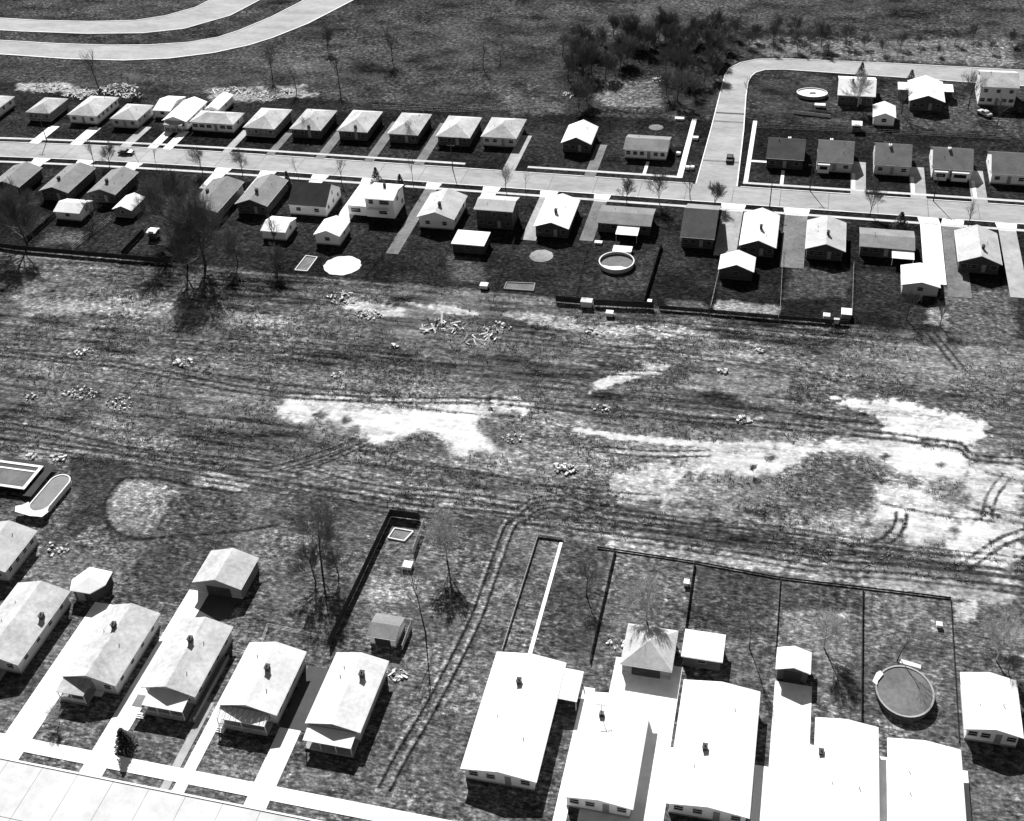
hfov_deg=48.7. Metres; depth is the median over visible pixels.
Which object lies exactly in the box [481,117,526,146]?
bungalow
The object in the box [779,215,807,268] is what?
driveway
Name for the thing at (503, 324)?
rubble pile
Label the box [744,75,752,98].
bare tree
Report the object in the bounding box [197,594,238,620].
driveway
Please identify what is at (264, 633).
fence
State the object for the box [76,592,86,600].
door
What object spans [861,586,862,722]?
fence
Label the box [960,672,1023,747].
bungalow
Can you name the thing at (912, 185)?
front path
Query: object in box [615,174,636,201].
bare tree
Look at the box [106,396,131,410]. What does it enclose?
rubble pile
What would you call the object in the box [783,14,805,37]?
thicket tree
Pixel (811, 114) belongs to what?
fence
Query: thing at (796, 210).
driveway apron
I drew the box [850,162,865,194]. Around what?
driveway
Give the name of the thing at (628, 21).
thicket tree
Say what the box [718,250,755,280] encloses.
garage
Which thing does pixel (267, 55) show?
bare tree
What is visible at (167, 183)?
bare tree
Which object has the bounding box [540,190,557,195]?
driveway apron
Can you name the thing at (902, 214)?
conifer
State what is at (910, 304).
bare tree
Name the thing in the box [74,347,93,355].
rubble pile
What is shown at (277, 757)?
driveway
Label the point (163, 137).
driveway
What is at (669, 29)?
thicket tree
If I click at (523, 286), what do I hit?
garden bed
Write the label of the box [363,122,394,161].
driveway
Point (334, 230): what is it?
garage
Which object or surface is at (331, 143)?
driveway
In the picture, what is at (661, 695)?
driveway
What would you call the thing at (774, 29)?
thicket tree
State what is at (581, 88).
thicket tree
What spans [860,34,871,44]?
scrub tree
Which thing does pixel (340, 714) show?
bungalow
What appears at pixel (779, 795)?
driveway
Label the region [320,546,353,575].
bare shrub
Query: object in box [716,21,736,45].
thicket tree
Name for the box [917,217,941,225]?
driveway apron
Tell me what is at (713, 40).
thicket tree
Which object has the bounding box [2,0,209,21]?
kerb
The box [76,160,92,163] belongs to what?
driveway apron
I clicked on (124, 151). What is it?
parked car
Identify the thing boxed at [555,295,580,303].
fence
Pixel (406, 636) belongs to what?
fence
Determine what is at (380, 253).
fence
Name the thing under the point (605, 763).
bungalow
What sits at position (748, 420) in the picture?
rubble pile
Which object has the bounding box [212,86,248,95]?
brush heap
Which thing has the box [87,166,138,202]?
bungalow
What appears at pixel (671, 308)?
fence
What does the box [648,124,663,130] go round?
sand circle
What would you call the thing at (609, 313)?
storage box
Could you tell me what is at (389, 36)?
bare tree
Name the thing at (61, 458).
rubble pile
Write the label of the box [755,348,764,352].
rubble pile
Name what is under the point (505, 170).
bare tree
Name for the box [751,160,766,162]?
front path
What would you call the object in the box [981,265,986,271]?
door
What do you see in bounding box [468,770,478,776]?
window
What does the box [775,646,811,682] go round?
garage
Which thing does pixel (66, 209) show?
garage
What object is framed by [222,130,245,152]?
driveway
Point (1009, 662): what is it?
bare tree
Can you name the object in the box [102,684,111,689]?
window
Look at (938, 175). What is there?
utility pole
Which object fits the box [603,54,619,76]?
thicket tree
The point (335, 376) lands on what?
rubble pile
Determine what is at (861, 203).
street
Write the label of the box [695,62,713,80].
thicket tree
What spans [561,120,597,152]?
bungalow
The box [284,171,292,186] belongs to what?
conifer
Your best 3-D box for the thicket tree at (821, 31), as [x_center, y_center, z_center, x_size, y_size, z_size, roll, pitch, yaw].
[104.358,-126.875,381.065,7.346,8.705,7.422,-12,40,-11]
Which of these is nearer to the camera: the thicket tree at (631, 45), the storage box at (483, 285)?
the storage box at (483, 285)
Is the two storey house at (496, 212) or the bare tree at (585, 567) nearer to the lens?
the bare tree at (585, 567)
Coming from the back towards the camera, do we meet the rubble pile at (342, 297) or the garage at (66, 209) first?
the garage at (66, 209)
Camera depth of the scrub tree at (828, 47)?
375.05 m
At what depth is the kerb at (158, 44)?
420.93 m
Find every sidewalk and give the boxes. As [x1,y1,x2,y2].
[0,137,465,164]
[0,161,1023,231]
[0,733,450,820]
[528,166,679,177]
[677,119,696,177]
[743,182,1023,202]
[744,121,756,181]
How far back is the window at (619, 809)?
163.55 m
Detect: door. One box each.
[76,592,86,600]
[90,682,95,689]
[206,585,231,596]
[374,638,390,646]
[505,776,510,784]
[603,804,608,812]
[632,667,659,678]
[713,811,719,820]
[759,248,763,255]
[783,670,801,681]
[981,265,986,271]
[993,734,1002,743]
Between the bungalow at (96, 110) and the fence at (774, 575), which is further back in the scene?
the bungalow at (96, 110)
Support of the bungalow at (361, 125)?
on the ground
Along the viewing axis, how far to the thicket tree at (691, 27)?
387.11 m
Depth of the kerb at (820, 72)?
360.79 m
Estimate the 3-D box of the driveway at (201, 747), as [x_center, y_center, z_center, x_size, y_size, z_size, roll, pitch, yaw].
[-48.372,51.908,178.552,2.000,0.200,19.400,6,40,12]
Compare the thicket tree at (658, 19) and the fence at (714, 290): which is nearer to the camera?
the fence at (714, 290)
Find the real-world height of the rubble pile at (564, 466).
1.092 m
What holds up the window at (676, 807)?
in the bungalow at (711, 774)
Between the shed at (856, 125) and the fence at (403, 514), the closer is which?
the fence at (403, 514)
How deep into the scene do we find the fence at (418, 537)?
209.79 m
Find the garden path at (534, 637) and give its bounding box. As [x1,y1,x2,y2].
[528,542,562,652]
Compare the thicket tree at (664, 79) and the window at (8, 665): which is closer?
the window at (8, 665)
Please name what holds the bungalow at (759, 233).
on the ground
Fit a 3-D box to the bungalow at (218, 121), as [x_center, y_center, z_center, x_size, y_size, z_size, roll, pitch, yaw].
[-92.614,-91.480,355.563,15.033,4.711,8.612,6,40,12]
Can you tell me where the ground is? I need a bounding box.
[0,0,1023,820]
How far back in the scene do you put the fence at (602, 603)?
195.59 m
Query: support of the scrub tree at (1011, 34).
on the ground
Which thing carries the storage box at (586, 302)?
on the ground
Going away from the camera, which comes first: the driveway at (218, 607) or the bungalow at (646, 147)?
the driveway at (218, 607)
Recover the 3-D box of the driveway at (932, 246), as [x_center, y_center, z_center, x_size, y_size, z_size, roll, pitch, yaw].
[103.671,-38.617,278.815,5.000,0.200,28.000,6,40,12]
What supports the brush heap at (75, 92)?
on the ground
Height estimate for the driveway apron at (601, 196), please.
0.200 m
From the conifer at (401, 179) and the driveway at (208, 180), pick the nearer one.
the conifer at (401, 179)
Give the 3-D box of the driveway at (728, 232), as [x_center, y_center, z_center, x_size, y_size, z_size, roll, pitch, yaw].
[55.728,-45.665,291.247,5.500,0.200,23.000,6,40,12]
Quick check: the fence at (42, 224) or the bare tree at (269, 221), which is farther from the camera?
the fence at (42, 224)
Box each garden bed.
[294,255,317,271]
[388,527,413,541]
[503,282,534,291]
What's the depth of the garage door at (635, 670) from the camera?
183.12 m
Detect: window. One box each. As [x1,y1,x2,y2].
[5,663,14,668]
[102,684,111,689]
[351,207,360,212]
[379,200,388,204]
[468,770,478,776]
[486,773,495,779]
[520,779,529,785]
[569,798,578,804]
[585,801,594,806]
[617,807,626,812]
[673,805,683,810]
[692,808,702,814]
[697,659,705,663]
[730,815,740,820]
[960,263,967,267]
[967,730,978,736]
[970,264,977,268]
[980,732,991,738]
[1005,736,1017,742]
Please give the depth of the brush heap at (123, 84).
384.03 m
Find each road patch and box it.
[703,159,738,162]
[713,120,743,122]
[716,112,745,114]
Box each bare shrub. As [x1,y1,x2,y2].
[43,705,60,722]
[281,537,323,582]
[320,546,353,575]
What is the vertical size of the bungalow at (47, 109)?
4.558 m
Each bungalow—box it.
[0,96,15,116]
[0,162,42,195]
[0,520,38,580]
[0,581,70,679]
[25,97,68,121]
[39,162,95,200]
[56,603,160,705]
[67,96,118,124]
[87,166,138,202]
[110,104,153,128]
[132,617,232,722]
[162,96,206,132]
[189,110,243,132]
[192,176,243,219]
[215,642,306,735]
[235,173,287,214]
[243,108,291,137]
[289,109,336,138]
[303,652,388,757]
[337,110,382,140]
[387,112,431,143]
[416,188,466,229]
[435,116,481,146]
[460,652,583,790]
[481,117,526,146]
[533,193,579,237]
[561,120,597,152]
[562,691,651,817]
[596,205,655,243]
[623,134,671,159]
[665,679,760,820]
[739,208,779,257]
[805,215,845,260]
[811,717,879,820]
[837,76,876,105]
[859,227,914,265]
[887,738,965,820]
[897,75,953,111]
[954,225,1001,274]
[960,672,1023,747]
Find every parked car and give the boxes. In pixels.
[117,148,134,154]
[726,154,733,162]
[976,109,992,116]
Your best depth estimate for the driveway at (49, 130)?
359.08 m
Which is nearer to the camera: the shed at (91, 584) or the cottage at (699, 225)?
the shed at (91, 584)
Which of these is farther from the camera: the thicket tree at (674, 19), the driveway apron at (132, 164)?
the thicket tree at (674, 19)
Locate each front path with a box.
[80,126,96,139]
[643,162,648,173]
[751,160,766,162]
[780,170,784,183]
[852,173,854,188]
[910,177,914,192]
[971,181,976,196]
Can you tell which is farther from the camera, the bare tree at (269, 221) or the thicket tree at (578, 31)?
the thicket tree at (578, 31)
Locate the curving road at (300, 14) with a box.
[0,0,350,59]
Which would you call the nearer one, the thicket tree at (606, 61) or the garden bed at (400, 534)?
the garden bed at (400, 534)
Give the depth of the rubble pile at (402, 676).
186.09 m
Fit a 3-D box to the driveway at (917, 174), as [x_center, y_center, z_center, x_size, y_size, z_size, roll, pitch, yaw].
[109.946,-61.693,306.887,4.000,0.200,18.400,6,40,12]
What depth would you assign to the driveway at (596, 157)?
326.35 m
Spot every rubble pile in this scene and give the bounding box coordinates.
[25,452,37,459]
[47,542,69,556]
[49,453,66,460]
[62,385,97,399]
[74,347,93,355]
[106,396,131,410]
[172,358,193,367]
[326,290,356,303]
[331,371,342,377]
[354,309,381,319]
[387,668,408,681]
[483,321,511,332]
[501,434,521,442]
[553,463,578,475]
[585,327,601,333]
[591,404,609,410]
[606,639,624,650]
[716,368,728,373]
[735,415,752,423]
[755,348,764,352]
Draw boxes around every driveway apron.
[33,158,49,161]
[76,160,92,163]
[126,162,143,166]
[212,167,230,173]
[257,170,275,176]
[310,174,328,180]
[361,178,376,184]
[425,182,441,189]
[482,186,500,193]
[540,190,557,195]
[594,194,610,201]
[721,203,745,211]
[784,207,809,215]
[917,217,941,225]
[939,218,963,226]
[995,222,1016,230]
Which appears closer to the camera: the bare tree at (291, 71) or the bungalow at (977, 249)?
the bungalow at (977, 249)
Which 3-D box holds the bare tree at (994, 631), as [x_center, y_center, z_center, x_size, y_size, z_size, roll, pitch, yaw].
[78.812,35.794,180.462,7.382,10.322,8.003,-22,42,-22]
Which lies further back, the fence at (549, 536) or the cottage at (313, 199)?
the cottage at (313, 199)
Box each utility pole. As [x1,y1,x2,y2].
[36,117,46,140]
[768,180,774,206]
[809,164,816,190]
[933,174,942,200]
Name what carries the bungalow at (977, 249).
on the ground
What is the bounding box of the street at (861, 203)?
[0,142,1023,223]
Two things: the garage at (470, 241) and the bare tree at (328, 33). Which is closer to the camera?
the garage at (470, 241)
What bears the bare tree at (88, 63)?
on the ground
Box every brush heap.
[32,83,66,92]
[61,87,97,99]
[95,82,137,95]
[122,92,142,97]
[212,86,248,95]
[241,88,285,100]
[280,88,292,92]
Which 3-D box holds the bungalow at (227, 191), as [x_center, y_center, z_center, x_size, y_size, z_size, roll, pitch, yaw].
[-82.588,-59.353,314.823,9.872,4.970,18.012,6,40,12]
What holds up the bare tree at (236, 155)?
on the ground
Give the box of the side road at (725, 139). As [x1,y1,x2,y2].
[697,59,1023,186]
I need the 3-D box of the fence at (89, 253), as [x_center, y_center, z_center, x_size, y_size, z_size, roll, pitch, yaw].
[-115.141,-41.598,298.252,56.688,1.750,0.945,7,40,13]
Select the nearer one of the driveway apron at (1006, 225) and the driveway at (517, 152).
the driveway apron at (1006, 225)
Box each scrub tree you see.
[768,40,779,52]
[803,31,817,46]
[821,43,833,52]
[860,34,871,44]
[878,39,890,50]
[894,30,908,47]
[914,34,924,45]
[936,44,942,54]
[950,27,962,40]
[966,23,979,36]
[987,40,999,49]
[1009,28,1017,42]
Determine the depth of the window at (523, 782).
167.76 m
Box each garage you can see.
[53,199,93,220]
[112,192,145,217]
[152,96,185,117]
[192,548,258,598]
[205,92,233,111]
[260,216,296,240]
[313,215,349,245]
[451,230,490,254]
[620,623,678,679]
[681,629,725,670]
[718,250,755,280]
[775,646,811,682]
[872,101,895,126]
[900,263,940,296]
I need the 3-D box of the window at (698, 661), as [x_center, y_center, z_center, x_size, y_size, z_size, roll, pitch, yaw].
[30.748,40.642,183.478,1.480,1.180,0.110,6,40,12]
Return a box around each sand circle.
[323,256,361,275]
[529,250,552,261]
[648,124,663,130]
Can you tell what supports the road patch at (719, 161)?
on the side road at (725, 139)
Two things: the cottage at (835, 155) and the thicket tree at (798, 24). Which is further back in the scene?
the thicket tree at (798, 24)
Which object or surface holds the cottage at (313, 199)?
on the ground
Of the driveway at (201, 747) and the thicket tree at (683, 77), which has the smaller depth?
the driveway at (201, 747)
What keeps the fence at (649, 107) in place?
on the ground
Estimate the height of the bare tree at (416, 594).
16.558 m
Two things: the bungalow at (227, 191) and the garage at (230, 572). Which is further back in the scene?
the bungalow at (227, 191)
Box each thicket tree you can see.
[562,45,582,79]
[567,33,588,62]
[568,24,581,36]
[569,79,595,108]
[573,23,596,45]
[574,38,602,74]
[574,72,598,100]
[575,40,608,73]
[580,29,596,44]
[594,26,608,47]
[598,49,615,78]
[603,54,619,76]
[607,13,621,36]
[612,38,635,66]
[613,30,637,57]
[616,13,639,38]
[620,12,639,33]
[621,12,642,36]
[621,34,637,62]
[629,20,655,47]
[630,26,644,43]
[638,24,658,51]
[650,5,673,40]
[650,20,660,36]
[654,41,680,72]
[656,71,675,95]
[658,10,684,40]
[658,21,684,49]
[659,64,694,100]
[663,9,683,28]
[664,43,696,75]
[675,55,699,73]
[676,36,685,47]
[679,24,699,39]
[683,27,700,50]
[689,14,706,27]
[689,75,705,94]
[694,21,707,44]
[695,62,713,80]
[697,6,727,31]
[698,26,726,47]
[699,43,717,56]
[703,40,726,55]
[703,47,725,75]
[707,33,729,54]
[709,27,727,44]
[709,52,725,76]
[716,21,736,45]
[729,19,741,33]
[744,30,755,45]
[750,24,763,39]
[764,23,781,40]
[767,15,784,34]
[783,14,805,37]
[788,28,805,48]
[812,19,833,45]
[838,22,855,44]
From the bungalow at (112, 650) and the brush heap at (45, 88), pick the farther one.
the brush heap at (45, 88)
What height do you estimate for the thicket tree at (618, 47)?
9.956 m
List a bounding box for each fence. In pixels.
[0,243,173,263]
[26,212,55,240]
[71,216,111,249]
[121,228,143,253]
[261,623,327,641]
[328,509,419,645]
[362,231,396,278]
[378,102,554,111]
[402,622,410,649]
[413,519,424,551]
[429,242,450,272]
[493,238,514,289]
[502,534,562,650]
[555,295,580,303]
[579,106,709,112]
[590,549,614,657]
[593,299,653,308]
[597,546,950,597]
[644,241,661,300]
[659,305,849,324]
[685,559,694,626]
[710,270,718,308]
[757,124,1011,138]
[775,577,780,651]
[793,110,829,116]
[852,264,853,311]
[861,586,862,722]
[950,598,959,740]
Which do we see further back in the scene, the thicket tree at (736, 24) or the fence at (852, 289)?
the thicket tree at (736, 24)
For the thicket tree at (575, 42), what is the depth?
376.52 m
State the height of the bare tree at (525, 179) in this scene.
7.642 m
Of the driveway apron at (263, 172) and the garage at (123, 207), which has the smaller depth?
the garage at (123, 207)
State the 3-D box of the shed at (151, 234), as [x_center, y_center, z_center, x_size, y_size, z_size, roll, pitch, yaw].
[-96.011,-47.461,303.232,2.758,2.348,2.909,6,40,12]
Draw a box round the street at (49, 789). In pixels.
[0,759,308,820]
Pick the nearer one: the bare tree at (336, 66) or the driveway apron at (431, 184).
the driveway apron at (431, 184)
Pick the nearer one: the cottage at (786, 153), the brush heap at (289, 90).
the cottage at (786, 153)
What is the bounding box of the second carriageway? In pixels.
[0,0,257,32]
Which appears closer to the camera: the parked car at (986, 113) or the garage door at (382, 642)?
the garage door at (382, 642)
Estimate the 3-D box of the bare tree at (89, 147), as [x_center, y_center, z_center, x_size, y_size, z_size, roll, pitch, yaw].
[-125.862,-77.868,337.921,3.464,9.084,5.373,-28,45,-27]
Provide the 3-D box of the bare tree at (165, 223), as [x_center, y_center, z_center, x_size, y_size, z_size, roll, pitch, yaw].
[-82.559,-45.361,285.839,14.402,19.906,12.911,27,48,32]
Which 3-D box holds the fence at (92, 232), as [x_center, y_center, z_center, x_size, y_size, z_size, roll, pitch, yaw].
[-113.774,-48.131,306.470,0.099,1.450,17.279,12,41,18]
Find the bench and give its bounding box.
[900,659,920,670]
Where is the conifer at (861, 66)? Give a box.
[855,62,864,76]
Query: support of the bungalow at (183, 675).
on the ground
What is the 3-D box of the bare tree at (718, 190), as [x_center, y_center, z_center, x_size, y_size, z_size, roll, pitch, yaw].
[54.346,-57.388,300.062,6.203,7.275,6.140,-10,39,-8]
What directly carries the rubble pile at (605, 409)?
on the ground
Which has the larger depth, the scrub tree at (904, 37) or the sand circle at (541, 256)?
the scrub tree at (904, 37)
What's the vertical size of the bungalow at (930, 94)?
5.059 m
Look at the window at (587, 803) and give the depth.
164.47 m
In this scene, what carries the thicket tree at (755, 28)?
on the ground
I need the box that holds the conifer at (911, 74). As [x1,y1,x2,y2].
[905,69,914,79]
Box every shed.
[70,567,113,601]
[146,227,159,239]
[367,613,404,647]
[852,121,862,131]
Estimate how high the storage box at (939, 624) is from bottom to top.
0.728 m
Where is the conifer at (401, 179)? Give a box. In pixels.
[396,174,405,185]
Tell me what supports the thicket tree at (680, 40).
on the ground
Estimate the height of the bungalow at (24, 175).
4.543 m
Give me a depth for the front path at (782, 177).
313.01 m
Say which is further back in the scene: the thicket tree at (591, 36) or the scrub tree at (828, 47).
the thicket tree at (591, 36)
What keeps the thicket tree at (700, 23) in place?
on the ground
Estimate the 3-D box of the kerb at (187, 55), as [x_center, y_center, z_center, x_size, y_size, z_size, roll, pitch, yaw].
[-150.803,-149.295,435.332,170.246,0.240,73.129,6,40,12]
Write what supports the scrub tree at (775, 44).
on the ground
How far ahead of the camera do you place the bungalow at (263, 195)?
312.34 m
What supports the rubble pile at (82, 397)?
on the ground
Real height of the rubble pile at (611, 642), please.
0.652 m
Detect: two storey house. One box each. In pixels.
[346,182,404,218]
[474,195,519,229]
[975,70,1019,106]
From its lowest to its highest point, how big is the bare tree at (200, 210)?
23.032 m
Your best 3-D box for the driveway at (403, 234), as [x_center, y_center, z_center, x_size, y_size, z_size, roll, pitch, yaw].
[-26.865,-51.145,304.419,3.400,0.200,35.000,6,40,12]
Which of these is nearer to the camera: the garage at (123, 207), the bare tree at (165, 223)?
the bare tree at (165, 223)
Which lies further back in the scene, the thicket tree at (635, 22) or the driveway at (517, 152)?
the thicket tree at (635, 22)
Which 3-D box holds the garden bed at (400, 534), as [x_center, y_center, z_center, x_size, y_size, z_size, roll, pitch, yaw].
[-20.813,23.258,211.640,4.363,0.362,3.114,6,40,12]
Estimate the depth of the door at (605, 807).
164.19 m
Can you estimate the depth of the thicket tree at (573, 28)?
395.27 m
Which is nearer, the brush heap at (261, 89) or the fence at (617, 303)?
the fence at (617, 303)
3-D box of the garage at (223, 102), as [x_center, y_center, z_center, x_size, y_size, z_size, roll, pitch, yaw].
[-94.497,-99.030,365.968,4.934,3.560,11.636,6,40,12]
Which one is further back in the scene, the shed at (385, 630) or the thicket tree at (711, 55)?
the thicket tree at (711, 55)
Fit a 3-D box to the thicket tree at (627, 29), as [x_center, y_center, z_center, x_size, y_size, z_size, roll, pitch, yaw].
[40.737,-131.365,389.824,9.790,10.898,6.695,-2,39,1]
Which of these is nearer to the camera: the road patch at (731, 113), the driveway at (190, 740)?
the driveway at (190, 740)
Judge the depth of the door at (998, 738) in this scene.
169.98 m
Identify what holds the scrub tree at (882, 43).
on the ground
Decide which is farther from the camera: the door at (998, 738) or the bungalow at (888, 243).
the bungalow at (888, 243)
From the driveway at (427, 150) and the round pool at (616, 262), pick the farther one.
the driveway at (427, 150)
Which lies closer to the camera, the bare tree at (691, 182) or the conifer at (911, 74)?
the bare tree at (691, 182)
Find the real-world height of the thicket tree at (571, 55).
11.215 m
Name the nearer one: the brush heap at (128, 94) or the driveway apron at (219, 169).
the driveway apron at (219, 169)
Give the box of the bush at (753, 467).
[750,464,757,471]
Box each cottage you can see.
[288,181,340,216]
[680,203,720,248]
[766,136,805,169]
[816,138,854,173]
[873,142,912,176]
[929,146,973,181]
[986,151,1023,185]
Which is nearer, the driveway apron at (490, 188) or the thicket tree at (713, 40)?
the driveway apron at (490, 188)
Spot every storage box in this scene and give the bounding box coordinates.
[402,560,413,570]
[479,282,487,288]
[580,297,592,307]
[606,310,613,316]
[675,116,683,120]
[684,578,689,586]
[823,312,829,318]
[841,308,851,319]
[936,621,942,627]
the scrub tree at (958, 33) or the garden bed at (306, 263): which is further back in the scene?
the scrub tree at (958, 33)
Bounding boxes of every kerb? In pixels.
[0,0,259,33]
[0,0,303,44]
[0,0,353,60]
[0,141,1023,205]
[0,156,1023,224]
[0,757,320,820]
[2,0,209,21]
[695,58,1023,183]
[736,69,1023,186]
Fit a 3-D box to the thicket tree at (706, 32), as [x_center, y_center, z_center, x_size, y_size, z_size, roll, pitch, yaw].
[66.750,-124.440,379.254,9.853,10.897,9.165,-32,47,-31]
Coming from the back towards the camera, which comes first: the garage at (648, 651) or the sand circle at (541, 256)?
the sand circle at (541, 256)
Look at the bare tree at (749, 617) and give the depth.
181.45 m
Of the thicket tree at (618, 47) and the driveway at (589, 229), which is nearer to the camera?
the driveway at (589, 229)
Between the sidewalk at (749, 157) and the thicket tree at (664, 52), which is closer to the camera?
the sidewalk at (749, 157)
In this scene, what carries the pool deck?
on the ground
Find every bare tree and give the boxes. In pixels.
[0,177,44,245]
[71,47,100,91]
[76,192,97,223]
[82,136,93,162]
[99,141,116,164]
[123,69,145,94]
[130,170,201,242]
[143,166,203,214]
[150,194,206,266]
[152,186,239,267]
[185,147,204,171]
[213,226,241,261]
[226,146,247,174]
[260,241,284,272]
[261,40,280,77]
[262,213,279,244]
[282,485,349,570]
[283,64,297,90]
[315,26,333,48]
[328,53,347,85]
[335,158,346,180]
[376,28,399,61]
[385,544,428,632]
[413,503,463,559]
[474,43,487,68]
[498,161,515,190]
[523,171,533,192]
[552,30,573,56]
[571,550,605,595]
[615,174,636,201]
[621,571,663,621]
[643,169,673,202]
[681,173,694,198]
[708,180,729,204]
[743,605,764,647]
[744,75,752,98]
[813,607,856,647]
[840,68,873,106]
[864,177,886,213]
[892,85,915,114]
[897,622,930,660]
[900,283,924,319]
[934,299,952,325]
[959,65,988,108]
[966,200,977,225]
[977,607,1023,661]
[993,96,1011,124]
[995,652,1023,672]
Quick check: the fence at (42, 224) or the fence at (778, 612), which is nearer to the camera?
the fence at (778, 612)
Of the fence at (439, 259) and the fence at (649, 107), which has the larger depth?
the fence at (649, 107)
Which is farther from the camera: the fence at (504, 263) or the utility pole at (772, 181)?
the utility pole at (772, 181)
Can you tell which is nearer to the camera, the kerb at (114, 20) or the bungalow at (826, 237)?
the bungalow at (826, 237)
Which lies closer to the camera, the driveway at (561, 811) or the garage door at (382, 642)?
the driveway at (561, 811)
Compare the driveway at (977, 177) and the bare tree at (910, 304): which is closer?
the bare tree at (910, 304)
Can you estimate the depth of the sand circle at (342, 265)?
287.71 m
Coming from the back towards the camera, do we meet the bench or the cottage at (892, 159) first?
the cottage at (892, 159)
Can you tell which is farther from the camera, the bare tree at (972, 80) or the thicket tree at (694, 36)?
the thicket tree at (694, 36)
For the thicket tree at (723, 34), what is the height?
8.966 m
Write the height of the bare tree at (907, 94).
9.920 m
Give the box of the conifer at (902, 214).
[889,212,909,230]
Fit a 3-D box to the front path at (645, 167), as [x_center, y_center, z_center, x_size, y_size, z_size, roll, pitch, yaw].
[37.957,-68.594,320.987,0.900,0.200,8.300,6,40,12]
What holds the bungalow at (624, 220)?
on the ground
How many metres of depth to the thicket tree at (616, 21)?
395.80 m
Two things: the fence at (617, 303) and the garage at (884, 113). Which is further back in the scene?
the garage at (884, 113)
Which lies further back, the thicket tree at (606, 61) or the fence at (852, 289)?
the thicket tree at (606, 61)
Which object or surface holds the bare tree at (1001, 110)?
on the ground
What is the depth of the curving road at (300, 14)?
415.97 m
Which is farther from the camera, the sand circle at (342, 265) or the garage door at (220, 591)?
the sand circle at (342, 265)
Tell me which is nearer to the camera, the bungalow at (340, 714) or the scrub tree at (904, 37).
the bungalow at (340, 714)
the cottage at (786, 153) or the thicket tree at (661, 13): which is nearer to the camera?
the cottage at (786, 153)
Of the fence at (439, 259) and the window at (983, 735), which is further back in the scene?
the fence at (439, 259)
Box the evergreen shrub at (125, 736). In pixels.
[114,727,138,755]
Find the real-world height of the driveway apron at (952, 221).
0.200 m
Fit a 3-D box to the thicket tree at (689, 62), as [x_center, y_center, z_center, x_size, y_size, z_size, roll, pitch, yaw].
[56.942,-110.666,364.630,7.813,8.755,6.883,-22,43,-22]
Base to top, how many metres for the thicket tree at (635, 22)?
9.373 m
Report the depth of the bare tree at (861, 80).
340.71 m
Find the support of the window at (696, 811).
in the bungalow at (711, 774)
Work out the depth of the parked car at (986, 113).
335.67 m
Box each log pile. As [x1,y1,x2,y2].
[420,314,466,333]
[462,332,495,345]
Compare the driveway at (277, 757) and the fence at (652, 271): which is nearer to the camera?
the driveway at (277, 757)
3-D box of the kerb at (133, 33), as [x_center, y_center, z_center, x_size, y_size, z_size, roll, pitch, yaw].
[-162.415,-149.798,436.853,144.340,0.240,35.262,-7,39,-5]
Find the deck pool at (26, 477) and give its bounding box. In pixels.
[0,457,55,496]
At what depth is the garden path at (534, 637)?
197.26 m
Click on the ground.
(154, 534)
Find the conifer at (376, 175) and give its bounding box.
[370,167,384,184]
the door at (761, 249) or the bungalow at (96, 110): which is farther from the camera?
the bungalow at (96, 110)
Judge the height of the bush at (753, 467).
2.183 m
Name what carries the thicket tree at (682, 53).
on the ground
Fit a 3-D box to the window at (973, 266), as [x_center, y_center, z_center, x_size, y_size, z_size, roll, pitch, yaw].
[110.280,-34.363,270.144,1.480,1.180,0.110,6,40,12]
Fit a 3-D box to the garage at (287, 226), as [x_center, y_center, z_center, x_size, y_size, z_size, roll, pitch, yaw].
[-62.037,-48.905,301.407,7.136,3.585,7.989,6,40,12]
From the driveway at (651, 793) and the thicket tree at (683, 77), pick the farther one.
the thicket tree at (683, 77)
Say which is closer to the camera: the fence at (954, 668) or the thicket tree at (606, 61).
the fence at (954, 668)
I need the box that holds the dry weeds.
[0,0,1023,582]
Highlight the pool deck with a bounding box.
[612,245,632,254]
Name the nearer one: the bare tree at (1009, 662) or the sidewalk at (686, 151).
the bare tree at (1009, 662)
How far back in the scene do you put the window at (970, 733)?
170.57 m
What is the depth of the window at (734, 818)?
161.61 m
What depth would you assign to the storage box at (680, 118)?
343.99 m
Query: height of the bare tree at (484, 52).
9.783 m
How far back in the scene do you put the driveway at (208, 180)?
329.11 m
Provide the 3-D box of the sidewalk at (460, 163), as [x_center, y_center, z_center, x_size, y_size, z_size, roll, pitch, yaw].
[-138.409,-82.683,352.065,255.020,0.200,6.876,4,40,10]
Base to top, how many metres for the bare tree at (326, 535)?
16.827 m
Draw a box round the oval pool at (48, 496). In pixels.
[15,474,71,516]
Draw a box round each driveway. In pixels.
[0,602,111,759]
[29,126,59,143]
[69,127,99,144]
[79,589,208,776]
[120,126,150,146]
[148,132,172,148]
[160,702,213,789]
[162,131,188,148]
[172,706,220,792]
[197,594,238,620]
[199,174,224,188]
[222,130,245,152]
[244,727,300,808]
[266,133,291,154]
[280,666,328,731]
[315,131,339,158]
[338,184,369,220]
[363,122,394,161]
[386,189,435,253]
[413,123,443,165]
[503,135,531,171]
[521,197,545,240]
[553,687,594,820]
[577,743,672,820]
[579,201,606,240]
[584,144,606,176]
[609,657,682,746]
[713,210,742,255]
[750,765,807,820]
[769,681,811,773]
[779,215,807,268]
[806,745,971,820]
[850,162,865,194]
[909,167,926,199]
[920,224,946,284]
[941,226,971,297]
[969,171,987,203]
[999,230,1023,297]
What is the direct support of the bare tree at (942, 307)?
on the ground
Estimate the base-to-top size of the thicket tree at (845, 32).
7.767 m
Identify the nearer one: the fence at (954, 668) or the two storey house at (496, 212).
the fence at (954, 668)
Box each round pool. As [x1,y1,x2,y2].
[599,251,633,273]
[797,88,827,99]
[872,665,934,720]
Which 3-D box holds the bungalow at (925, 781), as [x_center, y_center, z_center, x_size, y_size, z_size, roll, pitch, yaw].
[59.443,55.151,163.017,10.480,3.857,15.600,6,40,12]

